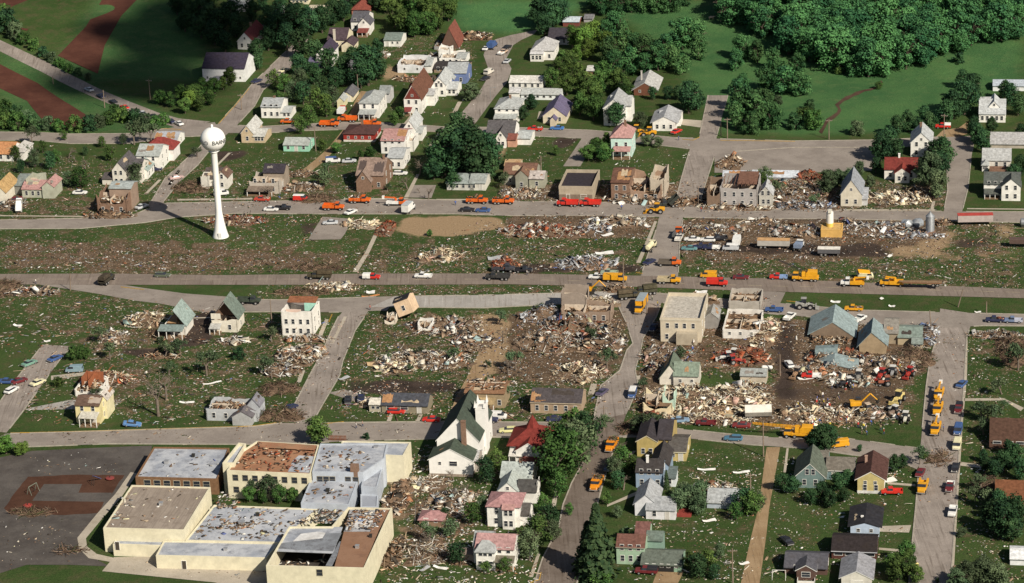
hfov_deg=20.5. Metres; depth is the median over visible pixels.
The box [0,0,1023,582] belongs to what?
ground
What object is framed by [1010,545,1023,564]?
shed
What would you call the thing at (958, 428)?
van
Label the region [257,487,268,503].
tree
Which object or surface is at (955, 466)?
parked car
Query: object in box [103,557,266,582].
concrete apron
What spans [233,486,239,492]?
window
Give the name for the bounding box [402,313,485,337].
rubble heap
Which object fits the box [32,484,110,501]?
playground court
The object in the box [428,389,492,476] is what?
church
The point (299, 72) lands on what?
tree
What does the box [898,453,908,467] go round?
tree
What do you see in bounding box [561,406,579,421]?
tree
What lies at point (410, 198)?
kerb
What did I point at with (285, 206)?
pickup truck
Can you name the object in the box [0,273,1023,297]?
highway
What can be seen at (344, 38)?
house
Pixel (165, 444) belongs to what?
kerb
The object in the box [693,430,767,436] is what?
kerb
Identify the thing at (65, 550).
brush pile
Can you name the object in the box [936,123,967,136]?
country lane
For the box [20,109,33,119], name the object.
bush
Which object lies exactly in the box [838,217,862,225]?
rubble heap
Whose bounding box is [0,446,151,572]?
school yard
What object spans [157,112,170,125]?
bush
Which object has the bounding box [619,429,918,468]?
street
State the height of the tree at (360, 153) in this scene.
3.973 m
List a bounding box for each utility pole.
[727,548,736,582]
[763,421,763,456]
[779,354,780,375]
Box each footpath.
[0,215,82,216]
[91,426,247,430]
[146,180,160,192]
[177,198,251,200]
[297,370,304,381]
[319,319,328,334]
[331,317,346,342]
[353,235,376,271]
[386,414,392,421]
[404,174,418,196]
[453,102,461,111]
[529,553,539,576]
[537,111,543,118]
[552,491,557,506]
[588,384,596,393]
[607,492,635,506]
[636,221,656,262]
[783,448,788,471]
[842,209,934,210]
[879,548,898,551]
[888,482,914,485]
[952,340,967,578]
[959,462,1003,470]
[964,398,1022,410]
[967,208,1023,209]
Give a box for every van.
[15,198,21,212]
[65,364,83,372]
[213,188,228,195]
[293,194,307,200]
[325,156,340,162]
[483,67,493,74]
[491,410,506,419]
[628,385,636,397]
[700,270,716,277]
[722,243,738,250]
[833,437,849,448]
[856,269,873,277]
[952,436,961,449]
[953,421,962,434]
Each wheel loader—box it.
[634,124,648,134]
[637,126,656,136]
[643,202,664,213]
[795,297,818,309]
[888,389,905,404]
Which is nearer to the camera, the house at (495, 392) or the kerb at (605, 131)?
the house at (495, 392)
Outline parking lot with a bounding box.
[715,147,877,172]
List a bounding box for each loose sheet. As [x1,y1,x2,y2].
[337,375,349,379]
[433,564,447,569]
[487,255,500,259]
[595,250,613,254]
[697,468,715,470]
[702,518,715,521]
[718,409,732,414]
[733,470,749,472]
[798,377,813,379]
[885,477,896,481]
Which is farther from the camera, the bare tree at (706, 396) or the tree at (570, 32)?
the tree at (570, 32)
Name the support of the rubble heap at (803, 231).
on the ground at (154, 44)
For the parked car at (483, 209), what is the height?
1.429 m
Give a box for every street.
[0,122,215,143]
[0,199,1023,227]
[0,345,67,432]
[0,422,588,445]
[148,39,307,207]
[215,122,937,152]
[287,311,367,422]
[462,30,536,122]
[535,414,625,582]
[593,300,661,419]
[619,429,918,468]
[641,217,682,275]
[678,95,726,205]
[910,308,969,582]
[944,136,972,210]
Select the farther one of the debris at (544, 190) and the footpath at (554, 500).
the debris at (544, 190)
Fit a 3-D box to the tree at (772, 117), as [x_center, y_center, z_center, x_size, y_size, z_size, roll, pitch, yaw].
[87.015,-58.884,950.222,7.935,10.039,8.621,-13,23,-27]
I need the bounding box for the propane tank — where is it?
[762,365,772,370]
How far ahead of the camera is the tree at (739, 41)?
1027.51 m
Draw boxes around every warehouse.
[807,304,857,344]
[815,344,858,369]
[857,317,888,353]
[884,317,899,343]
[897,324,923,348]
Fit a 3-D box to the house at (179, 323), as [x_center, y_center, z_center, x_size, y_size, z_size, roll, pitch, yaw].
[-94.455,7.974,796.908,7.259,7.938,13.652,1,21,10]
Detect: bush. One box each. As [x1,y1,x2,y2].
[0,3,7,10]
[0,7,19,33]
[0,98,11,112]
[0,111,11,129]
[6,21,23,39]
[6,110,27,130]
[9,104,22,118]
[15,31,29,44]
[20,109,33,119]
[22,114,41,130]
[27,37,39,50]
[36,115,53,130]
[37,46,48,56]
[43,51,57,62]
[51,118,65,132]
[52,377,64,386]
[53,57,65,67]
[62,62,73,72]
[65,114,84,132]
[65,345,82,359]
[73,67,82,76]
[75,345,91,359]
[79,114,97,131]
[83,73,91,80]
[94,113,105,127]
[101,110,116,125]
[108,103,119,113]
[115,105,128,123]
[125,107,141,123]
[138,112,151,123]
[149,115,161,128]
[156,336,165,343]
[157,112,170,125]
[157,344,164,351]
[232,346,246,359]
[361,432,369,439]
[426,229,432,235]
[589,568,612,582]
[619,526,634,533]
[773,95,782,104]
[786,111,807,129]
[796,106,816,124]
[803,108,823,130]
[804,99,815,109]
[834,66,841,73]
[849,120,864,135]
[875,81,882,88]
[951,52,964,63]
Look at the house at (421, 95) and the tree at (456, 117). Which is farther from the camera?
the house at (421, 95)
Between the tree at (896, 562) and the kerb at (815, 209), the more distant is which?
the kerb at (815, 209)
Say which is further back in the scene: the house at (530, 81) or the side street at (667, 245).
the house at (530, 81)
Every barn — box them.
[201,52,254,87]
[562,16,581,26]
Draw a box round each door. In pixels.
[114,541,119,549]
[181,560,186,568]
[665,511,669,519]
[678,453,682,460]
[850,580,862,582]
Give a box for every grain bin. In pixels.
[901,219,912,226]
[912,218,923,227]
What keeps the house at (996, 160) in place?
on the ground at (154, 44)
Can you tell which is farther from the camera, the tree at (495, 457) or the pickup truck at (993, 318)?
the pickup truck at (993, 318)
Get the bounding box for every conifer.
[569,520,593,582]
[574,502,620,582]
[663,470,671,490]
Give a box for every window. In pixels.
[144,480,150,484]
[153,480,160,485]
[163,480,170,485]
[173,480,180,485]
[183,481,189,485]
[193,481,199,486]
[203,481,209,486]
[232,474,238,480]
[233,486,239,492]
[242,475,247,480]
[252,475,257,481]
[282,477,287,482]
[291,477,297,483]
[301,477,306,483]
[316,569,322,575]
[317,476,322,481]
[323,476,328,481]
[353,477,358,482]
[400,406,407,409]
[449,461,456,465]
[620,555,624,560]
[801,572,809,577]
[834,552,842,555]
[866,553,874,556]
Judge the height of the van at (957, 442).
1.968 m
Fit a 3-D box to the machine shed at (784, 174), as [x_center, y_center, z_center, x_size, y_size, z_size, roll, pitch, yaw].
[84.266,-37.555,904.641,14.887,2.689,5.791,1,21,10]
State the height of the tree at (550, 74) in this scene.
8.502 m
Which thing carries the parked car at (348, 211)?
on the street at (158, 212)
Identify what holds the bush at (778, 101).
on the ground at (154, 44)
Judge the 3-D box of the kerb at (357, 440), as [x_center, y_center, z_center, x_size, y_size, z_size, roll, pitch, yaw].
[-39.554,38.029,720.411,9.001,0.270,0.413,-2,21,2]
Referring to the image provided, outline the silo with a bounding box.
[924,211,935,235]
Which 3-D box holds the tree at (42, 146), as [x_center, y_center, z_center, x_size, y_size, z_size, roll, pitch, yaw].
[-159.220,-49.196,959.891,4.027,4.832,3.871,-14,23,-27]
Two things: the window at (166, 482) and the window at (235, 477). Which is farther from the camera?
the window at (166, 482)
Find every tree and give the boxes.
[0,434,16,453]
[9,145,20,160]
[12,441,29,455]
[16,158,24,172]
[22,124,40,142]
[27,147,40,167]
[37,140,46,151]
[43,150,55,168]
[52,149,61,163]
[59,129,67,139]
[61,170,74,186]
[68,167,91,187]
[82,146,88,154]
[90,387,102,393]
[91,325,108,341]
[97,136,105,147]
[100,341,114,359]
[103,145,115,160]
[119,133,127,144]
[122,118,142,144]
[125,161,142,176]
[129,169,142,185]
[140,379,162,416]
[141,122,159,140]
[153,89,166,104]
[154,371,174,399]
[160,341,174,356]
[163,361,178,374]
[164,91,174,106]
[167,338,187,354]
[174,83,187,99]
[176,97,191,113]
[180,82,202,98]
[182,89,197,107]
[190,146,201,156]
[194,95,204,111]
[195,349,219,375]
[196,77,207,94]
[204,89,216,104]
[206,77,221,93]
[208,394,219,399]
[219,76,227,89]
[223,66,236,85]
[240,486,256,501]
[243,0,261,20]
[247,37,265,54]
[248,479,264,499]
[253,51,263,69]
[257,0,268,6]
[257,355,274,374]
[257,473,280,501]
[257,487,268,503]
[258,5,275,25]
[259,26,276,50]
[261,184,274,196]
[262,325,278,341]
[265,68,278,88]
[267,10,289,39]
[269,482,285,503]
[270,0,287,12]
[273,90,283,96]
[275,21,294,50]
[277,72,291,91]
[281,0,300,30]
[284,79,296,101]
[286,26,312,54]
[286,487,298,502]
[288,53,309,74]
[290,67,307,83]
[292,114,307,133]
[293,79,311,104]
[294,4,319,34]
[297,1,308,16]
[301,103,317,128]
[303,39,322,58]
[303,62,323,83]
[304,86,324,114]
[305,415,334,443]
[311,174,320,183]
[313,3,333,32]
[313,47,337,74]
[313,74,328,96]
[315,93,335,116]
[317,168,332,185]
[318,138,326,149]
[321,161,333,172]
[322,0,347,25]
[325,85,339,106]
[326,65,345,88]
[329,142,341,152]
[336,55,351,75]
[337,70,348,85]
[339,0,352,21]
[342,45,356,59]
[346,57,370,88]
[348,0,358,4]
[351,42,381,85]
[357,149,363,158]
[363,146,376,156]
[366,46,389,80]
[368,0,382,9]
[371,38,383,50]
[379,0,390,13]
[386,0,402,27]
[389,112,399,125]
[391,8,409,31]
[393,106,405,118]
[398,0,408,8]
[403,0,427,13]
[405,10,424,37]
[413,160,423,174]
[414,346,424,352]
[417,0,439,11]
[417,10,439,34]
[417,520,437,540]
[422,155,444,179]
[423,532,432,544]
[424,122,464,158]
[424,143,461,178]
[430,6,444,29]
[437,124,484,172]
[439,506,448,517]
[440,0,456,21]
[440,518,460,536]
[445,111,467,126]
[445,170,462,189]
[445,346,460,359]
[446,539,465,562]
[447,126,507,174]
[456,482,471,497]
[458,116,482,131]
[459,82,481,101]
[459,501,484,523]
[474,454,494,483]
[475,130,506,167]
[475,495,487,512]
[478,560,492,571]
[482,156,499,179]
[483,360,492,368]
[490,446,506,472]
[492,309,508,324]
[495,556,512,571]
[497,327,506,342]
[498,171,509,188]
[503,358,513,373]
[504,350,524,370]
[507,385,513,392]
[517,525,526,540]
[517,526,542,558]
[518,104,529,120]
[521,513,552,544]
[524,0,554,27]
[525,93,539,109]
[531,436,578,485]
[533,13,554,34]
[534,492,551,513]
[537,0,571,24]
[537,423,589,478]
[538,502,561,529]
[540,418,568,454]
[541,66,558,87]
[543,516,562,541]
[546,470,568,498]
[551,0,571,23]
[551,58,568,80]
[552,145,558,154]
[555,50,565,59]
[557,73,573,95]
[561,50,580,72]
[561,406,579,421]
[562,417,602,468]
[563,502,573,514]
[565,23,577,48]
[570,62,583,83]
[571,44,582,60]
[572,71,593,90]
[572,91,587,114]
[572,409,604,453]
[574,26,594,47]
[578,79,602,99]
[578,143,595,160]
[580,37,598,59]
[581,95,603,120]
[584,19,601,40]
[584,326,596,337]
[589,137,602,155]
[592,69,607,90]
[593,59,614,82]
[593,413,614,429]
[595,19,615,39]
[595,142,614,160]
[596,30,616,49]
[597,35,621,60]
[597,345,617,368]
[601,131,610,144]
[602,490,611,504]
[603,10,625,37]
[603,102,625,125]
[603,457,623,466]
[606,48,623,74]
[607,67,628,91]
[607,456,622,476]
[610,468,624,489]
[611,505,621,517]
[612,444,633,470]
[615,22,631,48]
[617,77,634,94]
[618,45,639,74]
[625,32,639,52]
[625,454,637,472]
[628,415,642,432]
[633,32,655,63]
[633,111,648,126]
[636,52,652,73]
[637,411,667,421]
[638,376,648,389]
[639,134,653,145]
[647,40,669,70]
[647,86,658,99]
[652,137,662,147]
[656,41,679,69]
[658,32,672,52]
[661,84,672,99]
[667,17,699,49]
[669,487,690,512]
[670,84,681,97]
[671,52,691,74]
[676,345,686,357]
[677,79,700,113]
[677,481,688,497]
[677,482,709,508]
[679,17,706,46]
[681,551,696,570]
[686,551,707,577]
[688,494,707,515]
[689,33,707,59]
[693,479,709,499]
[694,88,706,109]
[701,390,713,401]
[701,548,718,568]
[708,563,720,579]
[714,542,726,558]
[726,46,744,70]
[727,77,746,103]
[727,100,744,128]
[727,501,744,519]
[729,85,755,118]
[729,484,754,512]
[732,33,751,58]
[737,72,749,84]
[739,109,761,135]
[740,490,764,515]
[745,92,768,124]
[749,39,763,62]
[753,63,775,88]
[753,490,766,508]
[755,166,773,179]
[756,88,774,103]
[759,101,784,129]
[761,172,768,183]
[762,47,786,69]
[767,64,796,94]
[772,180,787,195]
[774,473,790,491]
[783,475,802,492]
[786,70,812,96]
[788,52,806,72]
[803,428,822,447]
[803,487,818,504]
[806,422,835,449]
[807,193,820,202]
[814,480,828,501]
[815,169,837,193]
[821,488,836,507]
[826,423,840,450]
[829,472,849,491]
[833,168,844,187]
[837,487,850,501]
[841,468,853,481]
[843,167,851,177]
[854,160,863,174]
[856,444,862,451]
[865,175,875,188]
[868,130,892,160]
[869,156,882,172]
[874,124,899,157]
[884,552,899,569]
[885,555,911,581]
[889,137,904,156]
[889,454,901,472]
[890,113,907,134]
[896,539,915,554]
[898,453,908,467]
[898,548,916,575]
[901,109,916,131]
[908,563,924,582]
[910,444,930,463]
[911,177,928,188]
[912,159,935,184]
[913,117,924,127]
[915,104,928,118]
[916,150,943,187]
[923,110,939,129]
[926,139,938,151]
[927,167,949,198]
[929,134,957,163]
[932,149,950,172]
[935,99,954,121]
[941,87,968,118]
[945,566,970,582]
[953,77,982,115]
[954,68,966,81]
[955,559,978,582]
[956,526,967,537]
[965,72,983,98]
[965,114,979,127]
[966,483,980,501]
[967,120,976,138]
[968,400,986,417]
[969,122,985,141]
[969,554,997,582]
[971,473,988,489]
[973,129,992,152]
[978,416,989,434]
[978,448,987,459]
[979,402,998,421]
[979,454,991,471]
[979,487,992,500]
[979,498,1001,531]
[984,499,1023,537]
[985,116,998,131]
[987,403,1004,417]
[987,561,1011,582]
[988,459,1001,477]
[989,376,1008,394]
[990,487,1010,502]
[993,450,1014,471]
[997,79,1007,98]
[998,400,1008,408]
[1002,81,1019,102]
[1002,517,1023,542]
[1003,439,1014,451]
[1004,341,1023,370]
[1005,163,1020,171]
[1006,491,1023,521]
[1007,93,1023,114]
[1008,442,1023,466]
[1011,456,1023,479]
[1013,153,1023,175]
[1014,122,1023,131]
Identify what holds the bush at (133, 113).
on the ground at (154, 44)
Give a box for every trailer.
[745,404,771,417]
[757,237,789,248]
[817,246,839,256]
[899,280,941,286]
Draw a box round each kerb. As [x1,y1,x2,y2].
[0,140,94,143]
[0,213,296,228]
[0,348,39,401]
[9,392,36,428]
[13,422,276,432]
[27,444,77,446]
[30,426,237,432]
[39,132,137,133]
[45,208,147,218]
[92,443,250,444]
[149,171,172,202]
[175,201,257,202]
[182,152,208,178]
[240,71,286,121]
[240,122,385,125]
[245,311,280,311]
[248,422,281,426]
[261,296,375,299]
[295,316,338,402]
[316,316,364,414]
[324,422,395,422]
[333,198,465,200]
[338,213,412,213]
[339,440,373,441]
[384,436,509,440]
[414,295,460,295]
[418,304,560,307]
[423,213,494,215]
[498,421,557,422]
[504,291,602,294]
[505,215,555,215]
[519,127,687,137]
[530,201,616,202]
[534,540,551,582]
[559,462,583,525]
[594,332,632,415]
[597,446,615,502]
[628,306,660,409]
[636,142,687,148]
[677,152,688,193]
[678,220,682,271]
[684,217,816,218]
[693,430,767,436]
[698,439,762,445]
[699,95,708,133]
[701,157,714,197]
[725,140,759,140]
[735,147,865,151]
[776,209,859,210]
[777,136,940,140]
[783,446,911,466]
[786,303,933,311]
[857,219,925,220]
[908,477,918,582]
[922,330,937,426]
[944,169,947,207]
[951,517,955,571]
[957,330,968,477]
[963,161,970,207]
[966,211,1023,211]
[974,325,1023,326]
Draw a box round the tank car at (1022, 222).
[1020,218,1023,226]
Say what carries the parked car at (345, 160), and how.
on the ground at (154, 44)
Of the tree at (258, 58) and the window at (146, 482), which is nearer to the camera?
the window at (146, 482)
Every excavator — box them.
[587,280,606,294]
[850,393,878,408]
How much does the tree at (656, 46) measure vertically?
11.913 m
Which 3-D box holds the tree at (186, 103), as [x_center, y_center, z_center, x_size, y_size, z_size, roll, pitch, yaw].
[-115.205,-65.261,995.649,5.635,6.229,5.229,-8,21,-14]
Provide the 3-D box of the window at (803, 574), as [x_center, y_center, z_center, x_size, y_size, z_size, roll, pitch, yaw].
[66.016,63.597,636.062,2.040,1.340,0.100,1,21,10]
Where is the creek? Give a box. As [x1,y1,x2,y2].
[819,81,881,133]
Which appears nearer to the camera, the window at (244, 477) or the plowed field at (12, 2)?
the window at (244, 477)
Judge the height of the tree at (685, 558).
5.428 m
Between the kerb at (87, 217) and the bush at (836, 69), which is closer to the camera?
the kerb at (87, 217)
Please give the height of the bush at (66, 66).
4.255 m
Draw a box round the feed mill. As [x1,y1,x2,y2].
[821,209,842,237]
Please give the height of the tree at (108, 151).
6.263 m
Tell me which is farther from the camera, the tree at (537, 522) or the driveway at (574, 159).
the driveway at (574, 159)
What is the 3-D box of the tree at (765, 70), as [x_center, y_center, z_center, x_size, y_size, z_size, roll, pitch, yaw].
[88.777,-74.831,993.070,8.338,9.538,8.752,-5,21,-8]
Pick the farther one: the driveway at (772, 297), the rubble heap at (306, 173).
the rubble heap at (306, 173)
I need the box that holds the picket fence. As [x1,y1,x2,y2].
[329,435,345,440]
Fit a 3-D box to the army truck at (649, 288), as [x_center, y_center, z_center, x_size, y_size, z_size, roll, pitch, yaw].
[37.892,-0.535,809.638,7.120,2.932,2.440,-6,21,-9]
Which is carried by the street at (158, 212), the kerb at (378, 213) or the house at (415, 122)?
the kerb at (378, 213)
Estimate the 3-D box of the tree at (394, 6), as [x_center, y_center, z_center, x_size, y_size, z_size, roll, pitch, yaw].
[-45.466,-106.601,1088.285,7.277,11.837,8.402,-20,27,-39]
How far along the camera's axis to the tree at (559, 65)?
1013.37 m
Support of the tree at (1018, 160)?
on the ground at (154, 44)
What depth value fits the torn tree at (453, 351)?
766.61 m
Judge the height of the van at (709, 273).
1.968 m
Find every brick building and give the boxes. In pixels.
[561,284,613,322]
[610,164,668,199]
[707,171,760,206]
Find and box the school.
[103,441,412,582]
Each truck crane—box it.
[753,422,812,438]
[778,259,818,281]
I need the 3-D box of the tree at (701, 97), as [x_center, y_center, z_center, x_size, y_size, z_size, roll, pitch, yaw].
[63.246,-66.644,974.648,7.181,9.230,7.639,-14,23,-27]
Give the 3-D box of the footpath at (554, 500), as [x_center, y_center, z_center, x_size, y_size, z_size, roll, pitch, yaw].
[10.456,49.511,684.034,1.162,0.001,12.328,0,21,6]
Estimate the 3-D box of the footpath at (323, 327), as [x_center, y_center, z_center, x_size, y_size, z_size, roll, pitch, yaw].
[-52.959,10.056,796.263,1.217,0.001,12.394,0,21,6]
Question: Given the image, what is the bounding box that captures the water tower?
[200,124,228,238]
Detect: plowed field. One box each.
[0,0,27,30]
[0,64,89,130]
[58,0,135,73]
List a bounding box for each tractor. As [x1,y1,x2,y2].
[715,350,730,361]
[724,347,736,354]
[729,354,745,364]
[789,365,801,379]
[835,375,852,387]
[854,368,863,381]
[858,402,870,413]
[874,367,886,380]
[878,375,890,386]
[886,404,900,417]
[888,364,896,377]
[901,410,910,423]
[902,365,914,379]
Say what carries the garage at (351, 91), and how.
on the ground at (154, 44)
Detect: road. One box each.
[0,40,209,126]
[39,284,236,311]
[204,296,393,311]
[371,292,614,306]
[609,293,764,310]
[763,302,1023,327]
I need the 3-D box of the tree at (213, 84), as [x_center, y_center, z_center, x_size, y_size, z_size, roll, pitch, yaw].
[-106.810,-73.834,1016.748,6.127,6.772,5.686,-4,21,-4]
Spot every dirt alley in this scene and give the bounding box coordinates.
[302,130,344,170]
[452,333,503,407]
[741,447,779,582]
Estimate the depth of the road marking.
812.96 m
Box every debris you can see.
[0,288,346,426]
[1,211,652,273]
[1,452,264,576]
[2,161,404,217]
[7,31,696,177]
[20,202,963,501]
[164,213,775,315]
[331,311,632,420]
[375,445,544,582]
[498,176,946,215]
[618,321,936,430]
[628,449,915,582]
[671,215,1023,287]
[951,339,1023,582]
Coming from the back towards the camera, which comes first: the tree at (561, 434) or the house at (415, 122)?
the house at (415, 122)
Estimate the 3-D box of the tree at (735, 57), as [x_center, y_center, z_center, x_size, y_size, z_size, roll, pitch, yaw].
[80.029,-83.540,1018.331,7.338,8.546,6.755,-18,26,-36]
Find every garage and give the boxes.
[344,84,359,101]
[383,32,405,46]
[517,130,534,144]
[706,487,738,508]
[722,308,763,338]
[740,368,768,382]
[839,551,875,582]
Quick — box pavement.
[77,472,136,561]
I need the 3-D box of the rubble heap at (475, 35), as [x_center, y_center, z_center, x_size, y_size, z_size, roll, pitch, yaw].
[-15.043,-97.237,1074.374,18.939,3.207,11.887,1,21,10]
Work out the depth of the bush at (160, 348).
783.07 m
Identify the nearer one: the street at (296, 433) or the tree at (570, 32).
the street at (296, 433)
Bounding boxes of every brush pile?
[0,277,23,298]
[7,504,57,518]
[52,541,89,555]
[170,178,213,193]
[255,378,301,397]
[257,403,309,422]
[270,284,329,295]
[287,260,345,271]
[292,191,339,203]
[400,533,452,567]
[612,419,637,434]
[889,343,939,368]
[924,446,955,466]
[969,473,1003,494]
[989,332,1023,367]
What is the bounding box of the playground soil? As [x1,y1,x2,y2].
[4,475,123,514]
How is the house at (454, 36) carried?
on the ground at (154, 44)
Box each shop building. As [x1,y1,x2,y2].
[530,387,586,413]
[559,169,599,200]
[660,292,707,344]
[728,288,762,309]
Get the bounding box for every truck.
[97,272,114,285]
[237,295,260,304]
[254,195,270,201]
[274,204,291,210]
[280,118,294,123]
[307,269,331,279]
[319,119,339,126]
[322,201,344,210]
[337,105,346,114]
[337,114,356,122]
[349,194,370,203]
[362,272,380,279]
[363,119,381,123]
[382,195,405,205]
[401,200,415,213]
[414,271,432,278]
[466,193,487,204]
[485,271,509,280]
[486,40,497,49]
[490,262,514,272]
[492,194,514,204]
[492,416,498,422]
[497,49,507,54]
[514,266,532,272]
[527,125,542,131]
[556,197,578,206]
[579,197,600,206]
[588,272,602,279]
[589,473,603,491]
[600,268,617,273]
[603,272,626,282]
[604,435,618,451]
[617,288,641,300]
[634,292,647,313]
[634,565,657,574]
[636,283,657,294]
[645,239,656,252]
[657,274,680,284]
[658,256,681,266]
[659,193,679,207]
[672,226,683,238]
[674,233,683,241]
[694,243,707,249]
[695,418,715,426]
[702,243,719,250]
[706,277,727,286]
[714,234,727,240]
[732,234,741,246]
[765,305,783,312]
[769,272,787,279]
[783,312,796,320]
[793,239,804,251]
[801,371,820,378]
[840,276,868,286]
[844,304,862,311]
[855,314,866,322]
[879,276,903,286]
[881,486,902,494]
[916,477,928,493]
[930,413,941,435]
[932,394,943,415]
[933,379,944,400]
[935,122,950,128]
[945,480,954,491]
[948,504,957,516]
[954,401,962,413]
[985,315,1004,322]
[1004,316,1022,323]
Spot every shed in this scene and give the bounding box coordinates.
[101,172,112,184]
[336,92,347,107]
[417,510,447,526]
[504,159,522,165]
[583,14,594,21]
[586,65,594,74]
[705,303,721,328]
[722,170,745,176]
[752,170,799,178]
[990,132,1023,147]
[993,79,1023,90]
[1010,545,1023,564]
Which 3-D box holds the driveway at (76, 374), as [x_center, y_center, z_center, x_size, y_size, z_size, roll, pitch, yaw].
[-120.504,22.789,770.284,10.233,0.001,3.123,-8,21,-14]
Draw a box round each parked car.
[0,377,12,383]
[3,386,19,393]
[10,196,22,200]
[11,377,28,384]
[21,359,37,366]
[29,378,46,386]
[46,354,63,361]
[72,189,87,194]
[84,87,93,91]
[96,93,105,98]
[108,99,117,103]
[122,420,141,427]
[134,203,148,209]
[154,271,170,277]
[169,174,183,179]
[174,120,183,125]
[250,78,262,83]
[263,206,278,211]
[278,68,289,72]
[282,403,298,409]
[322,219,337,224]
[342,158,356,162]
[344,209,357,214]
[344,395,351,403]
[357,394,364,401]
[387,408,405,414]
[393,170,407,175]
[421,415,440,422]
[459,206,474,211]
[475,207,490,212]
[480,76,490,80]
[499,426,514,433]
[502,45,511,49]
[546,415,561,421]
[550,125,564,129]
[595,388,608,395]
[642,258,655,264]
[649,323,657,330]
[670,128,681,133]
[671,416,689,422]
[681,245,697,250]
[684,236,699,241]
[699,236,715,241]
[723,434,742,441]
[731,421,750,428]
[732,273,749,279]
[779,535,793,545]
[784,360,794,367]
[915,468,925,476]
[951,462,959,471]
[955,380,967,387]
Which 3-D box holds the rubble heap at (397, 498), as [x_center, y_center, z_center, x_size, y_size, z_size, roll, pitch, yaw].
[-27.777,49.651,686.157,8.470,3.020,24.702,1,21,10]
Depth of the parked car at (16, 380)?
765.78 m
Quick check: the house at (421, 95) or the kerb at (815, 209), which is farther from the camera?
the house at (421, 95)
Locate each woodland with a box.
[167,0,248,51]
[585,0,690,15]
[713,0,1023,78]
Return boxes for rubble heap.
[0,199,29,211]
[5,284,60,296]
[78,365,137,386]
[81,208,139,218]
[96,327,130,346]
[120,309,167,329]
[138,350,184,359]
[148,329,175,340]
[197,210,269,225]
[215,333,253,345]
[259,359,304,377]
[273,342,328,366]
[281,179,324,192]
[282,332,330,342]
[289,169,317,177]
[305,276,361,291]
[339,216,382,229]
[352,398,369,406]
[370,348,476,369]
[373,219,396,236]
[373,358,417,374]
[379,49,390,58]
[380,478,413,517]
[380,534,408,570]
[391,74,436,81]
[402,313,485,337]
[407,473,452,490]
[416,247,465,262]
[422,488,475,518]
[424,49,470,58]
[447,332,501,352]
[450,555,471,565]
[463,30,493,40]
[489,255,520,266]
[490,409,512,420]
[495,221,585,238]
[497,185,548,197]
[512,330,578,354]
[516,302,560,324]
[539,311,611,339]
[549,357,608,384]
[550,253,618,270]
[574,324,628,356]
[577,221,611,234]
[580,213,650,228]
[589,294,621,306]
[601,283,633,292]
[602,191,667,205]
[634,408,660,418]
[637,342,697,365]
[638,381,715,413]
[640,361,662,375]
[648,195,706,207]
[659,409,757,425]
[682,220,749,236]
[692,291,719,305]
[693,479,737,492]
[695,201,773,210]
[697,382,774,414]
[710,344,771,366]
[715,151,747,169]
[732,377,771,390]
[737,216,786,225]
[746,316,781,347]
[765,222,820,238]
[771,176,831,203]
[772,404,869,425]
[776,198,835,210]
[791,168,821,181]
[792,358,863,378]
[801,343,870,361]
[817,373,884,387]
[834,400,910,420]
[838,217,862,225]
[843,220,923,238]
[856,354,921,374]
[868,187,932,204]
[885,230,945,239]
[907,183,936,199]
[920,319,940,346]
[934,216,955,225]
[965,326,1023,339]
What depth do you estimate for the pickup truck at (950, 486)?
677.45 m
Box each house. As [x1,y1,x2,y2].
[0,140,33,160]
[0,172,16,200]
[14,172,62,198]
[74,385,114,427]
[75,371,108,395]
[96,180,138,213]
[111,150,148,182]
[136,137,179,178]
[154,131,184,143]
[158,298,195,339]
[200,165,232,188]
[206,392,264,425]
[209,291,245,334]
[233,0,248,11]
[237,19,263,49]
[240,115,271,142]
[246,163,289,196]
[260,95,295,117]
[281,296,320,335]
[283,137,314,151]
[290,0,310,3]
[308,37,338,71]
[327,27,358,51]
[342,119,381,141]
[350,11,374,37]
[351,0,371,13]
[355,154,392,191]
[358,85,393,120]
[368,392,432,413]
[380,128,418,152]
[384,312,397,323]
[385,147,409,168]
[392,292,418,316]
[397,55,436,72]
[403,67,437,115]
[404,110,426,140]
[418,317,433,330]
[433,61,471,72]
[433,66,461,96]
[434,19,463,49]
[438,43,469,60]
[445,173,490,190]
[447,62,471,83]
[461,530,519,571]
[464,377,509,409]
[482,120,519,147]
[485,491,533,529]
[493,95,524,120]
[497,469,540,502]
[499,458,536,480]
[503,162,547,187]
[506,415,553,469]
[509,75,545,88]
[509,87,563,99]
[530,36,559,61]
[542,94,572,126]
[548,27,568,44]
[602,87,634,125]
[610,120,635,159]
[616,521,685,571]
[631,70,662,95]
[633,478,692,519]
[635,416,677,456]
[635,440,677,487]
[643,385,676,413]
[650,104,682,130]
[658,351,701,385]
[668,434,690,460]
[758,178,774,205]
[784,550,829,582]
[794,444,856,487]
[831,532,878,559]
[840,166,868,205]
[847,502,883,533]
[855,450,888,493]
[884,153,917,182]
[910,122,933,156]
[979,93,1005,122]
[981,148,1011,171]
[984,171,1021,200]
[989,417,1023,448]
[995,479,1023,504]
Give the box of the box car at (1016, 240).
[1009,237,1023,243]
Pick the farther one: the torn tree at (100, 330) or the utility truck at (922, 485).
the torn tree at (100, 330)
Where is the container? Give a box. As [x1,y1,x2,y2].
[957,212,992,221]
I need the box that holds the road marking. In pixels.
[523,279,993,291]
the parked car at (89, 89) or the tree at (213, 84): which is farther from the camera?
the parked car at (89, 89)
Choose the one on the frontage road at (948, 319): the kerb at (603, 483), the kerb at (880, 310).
the kerb at (880, 310)
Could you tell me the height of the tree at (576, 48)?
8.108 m
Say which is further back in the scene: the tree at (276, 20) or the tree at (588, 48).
the tree at (276, 20)
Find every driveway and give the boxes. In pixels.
[26,400,75,409]
[51,372,84,379]
[308,217,348,239]
[330,389,368,403]
[349,91,366,114]
[409,185,435,197]
[564,139,590,165]
[653,569,684,582]
[681,119,701,126]
[763,291,784,302]
[880,525,910,532]

